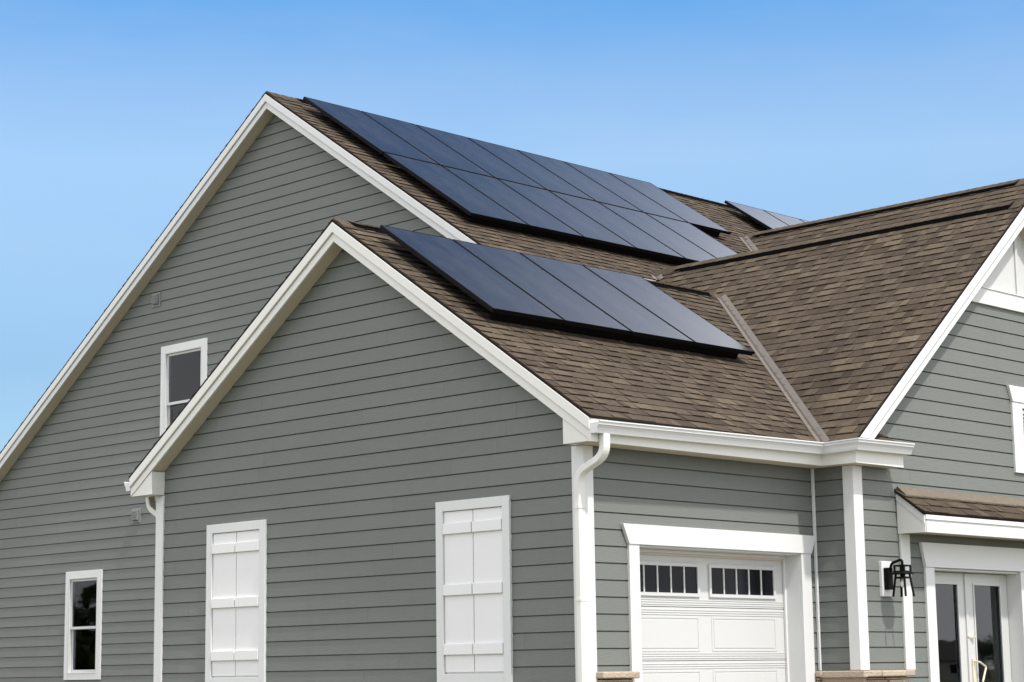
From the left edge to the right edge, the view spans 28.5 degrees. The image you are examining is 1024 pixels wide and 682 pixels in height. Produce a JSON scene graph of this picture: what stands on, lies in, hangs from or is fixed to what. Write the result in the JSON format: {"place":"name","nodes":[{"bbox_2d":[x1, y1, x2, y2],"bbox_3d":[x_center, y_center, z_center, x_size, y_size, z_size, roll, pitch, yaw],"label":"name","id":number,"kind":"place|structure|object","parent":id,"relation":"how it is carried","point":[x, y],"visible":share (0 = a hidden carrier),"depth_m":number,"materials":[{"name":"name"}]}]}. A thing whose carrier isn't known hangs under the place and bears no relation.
{"place":"outdoors","nodes":[
{"label":"outdoors","id":0,"kind":"place"},
{"bbox_2d":[0,0,1023,451],"label":"sky","id":1,"kind":"structure","parent":0,"point":[113,112],"materials":[{"name":"blue"}]},
{"bbox_3d":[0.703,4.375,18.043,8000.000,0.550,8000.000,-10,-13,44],"label":"lawn","id":2,"kind":"structure","parent":0,"visible":0},
{"bbox_2d":[0,91,1023,681],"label":"house","id":3,"kind":"structure","parent":2,"relation":"on","point":[296,415],"depth_m":21.56,"materials":[{"name":"paint"}]},
{"bbox_2d":[160,338,207,435],"bbox_3d":[-4.729,0.862,29.228,1.095,1.695,0.109,-10,-13,44],"label":"window","id":4,"kind":"structure","parent":3,"relation":"in","point":[184,365],"depth_m":29.37,"materials":[{"name":"white plastic"}]},
{"bbox_2d":[205,519,266,681],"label":"shuttered window","id":5,"kind":"structure","parent":3,"relation":"in","point":[236,562],"depth_m":21.91,"materials":[{"name":"white paint"}]},
{"bbox_2d":[303,97,439,164],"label":"solar panel","id":6,"kind":"object","parent":3,"relation":"attached to","point":[380,139],"visible":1,"depth_m":27.86,"materials":[{"name":"blue glass"}]},
{"bbox_2d":[362,111,493,177],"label":"solar panel","id":7,"kind":"object","parent":3,"relation":"attached to","point":[429,145],"visible":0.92,"depth_m":28.66,"materials":[{"name":"blue glass"}]},
{"bbox_2d":[383,152,529,232],"bbox_3d":[-0.764,-1.948,26.625,1.061,0.157,1.988,9,21,-45],"label":"solar panel","id":8,"kind":"object","parent":3,"relation":"on","point":[476,206],"visible":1,"depth_m":26.41,"materials":[{"name":"blue glass"}]},
{"bbox_2d":[379,225,565,329],"bbox_3d":[-0.441,-0.646,20.809,1.038,0.157,1.988,9,21,-45],"label":"solar panel","id":9,"kind":"object","parent":3,"relation":"on","point":[499,296],"visible":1,"depth_m":20.61,"materials":[{"name":"black glass"}]},
{"bbox_2d":[435,495,512,681],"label":"shuttered window","id":10,"kind":"structure","parent":3,"relation":"in","point":[474,618],"depth_m":19.37,"materials":[{"name":"white paint"}]},
{"bbox_2d":[416,124,546,189],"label":"solar panel","id":11,"kind":"object","parent":3,"relation":"attached to","point":[484,159],"visible":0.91,"depth_m":29.41,"materials":[{"name":"blue glass"}]},
{"bbox_2d":[443,166,584,243],"bbox_3d":[-0.022,-1.835,27.374,1.073,0.157,1.988,9,21,-45],"label":"solar panel","id":12,"kind":"object","parent":3,"relation":"on","point":[541,222],"visible":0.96,"depth_m":27.18,"materials":[{"name":"blue glass"}]},
{"bbox_2d":[467,137,595,200],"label":"solar panel","id":13,"kind":"object","parent":3,"relation":"attached to","point":[542,176],"visible":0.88,"depth_m":30.17,"materials":[{"name":"blue glass"}]},
{"bbox_2d":[452,239,632,340],"bbox_3d":[0.284,-0.535,21.541,1.050,0.157,1.988,9,21,-45],"label":"solar panel","id":14,"kind":"object","parent":3,"relation":"on","point":[578,313],"visible":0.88,"depth_m":21.37,"materials":[{"name":"black glass"}]},
{"bbox_2d":[497,178,636,254],"bbox_3d":[0.724,-1.720,28.126,1.073,0.157,1.988,9,21,-45],"label":"solar panel","id":15,"kind":"object","parent":3,"relation":"on","point":[596,234],"visible":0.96,"depth_m":27.93,"materials":[{"name":"glass"}]},
{"bbox_2d":[518,150,642,211],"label":"solar panel","id":16,"kind":"object","parent":3,"relation":"attached to","point":[582,182],"visible":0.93,"depth_m":30.92,"materials":[{"name":"blue glass"}]},
{"bbox_2d":[520,252,695,350],"bbox_3d":[1.013,-0.424,22.276,1.050,0.157,1.988,9,21,-45],"label":"solar panel","id":17,"kind":"object","parent":3,"relation":"on","point":[645,325],"visible":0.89,"depth_m":22.10,"materials":[{"name":"glass"}]},
{"bbox_2d":[550,191,685,264],"bbox_3d":[1.470,-1.606,28.879,1.073,0.157,1.988,9,21,-45],"label":"solar panel","id":18,"kind":"object","parent":3,"relation":"on","point":[648,246],"visible":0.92,"depth_m":28.68,"materials":[{"name":"glass"}]},
{"bbox_2d":[564,161,687,222],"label":"solar panel","id":19,"kind":"object","parent":3,"relation":"attached to","point":[626,192],"visible":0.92,"depth_m":31.67,"materials":[{"name":"blue glass"}]},
{"bbox_2d":[599,202,715,264],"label":"solar panel","id":20,"kind":"object","parent":3,"relation":"on","point":[689,251],"visible":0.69,"depth_m":29.61,"materials":[{"name":"glass"}]},
{"bbox_2d":[583,265,754,358],"bbox_3d":[1.743,-0.312,23.012,1.050,0.157,1.988,9,21,-45],"label":"solar panel","id":21,"kind":"object","parent":3,"relation":"on","point":[709,338],"visible":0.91,"depth_m":22.86,"materials":[{"name":"black glass"}]},
{"bbox_2d":[608,172,731,236],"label":"solar panel","id":22,"kind":"object","parent":3,"relation":"on","point":[690,215],"visible":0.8,"depth_m":32.34,"materials":[{"name":"blue glass"}]},
{"bbox_2d":[646,213,737,257],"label":"solar panel","id":23,"kind":"object","parent":3,"relation":"on","point":[702,240],"visible":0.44,"depth_m":30.55,"materials":[{"name":"glass"}]},
{"bbox_2d":[621,523,815,681],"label":"garage door","id":24,"kind":"structure","parent":3,"relation":"in","point":[763,573],"depth_m":19.99,"materials":[{"name":"white plastic"}]},
{"bbox_2d":[724,200,788,229],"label":"solar panel","id":25,"kind":"object","parent":3,"relation":"attached to","point":[768,221],"visible":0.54,"depth_m":34.92,"materials":[{"name":"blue glass"}]},
{"bbox_2d":[764,210,803,225],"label":"solar panel","id":26,"kind":"object","parent":3,"relation":"attached to","point":[788,220],"visible":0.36,"depth_m":35.87,"materials":[{"name":"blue glass"}]},
{"bbox_2d":[879,559,914,596],"bbox_3d":[3.987,2.442,20.811,0.344,0.390,0.242,-10,-13,44],"label":"wall lantern","id":27,"kind":"object","parent":3,"relation":"attached to","point":[886,574],"depth_m":20.82,"materials":[{"name":"black metal"}]}
]}

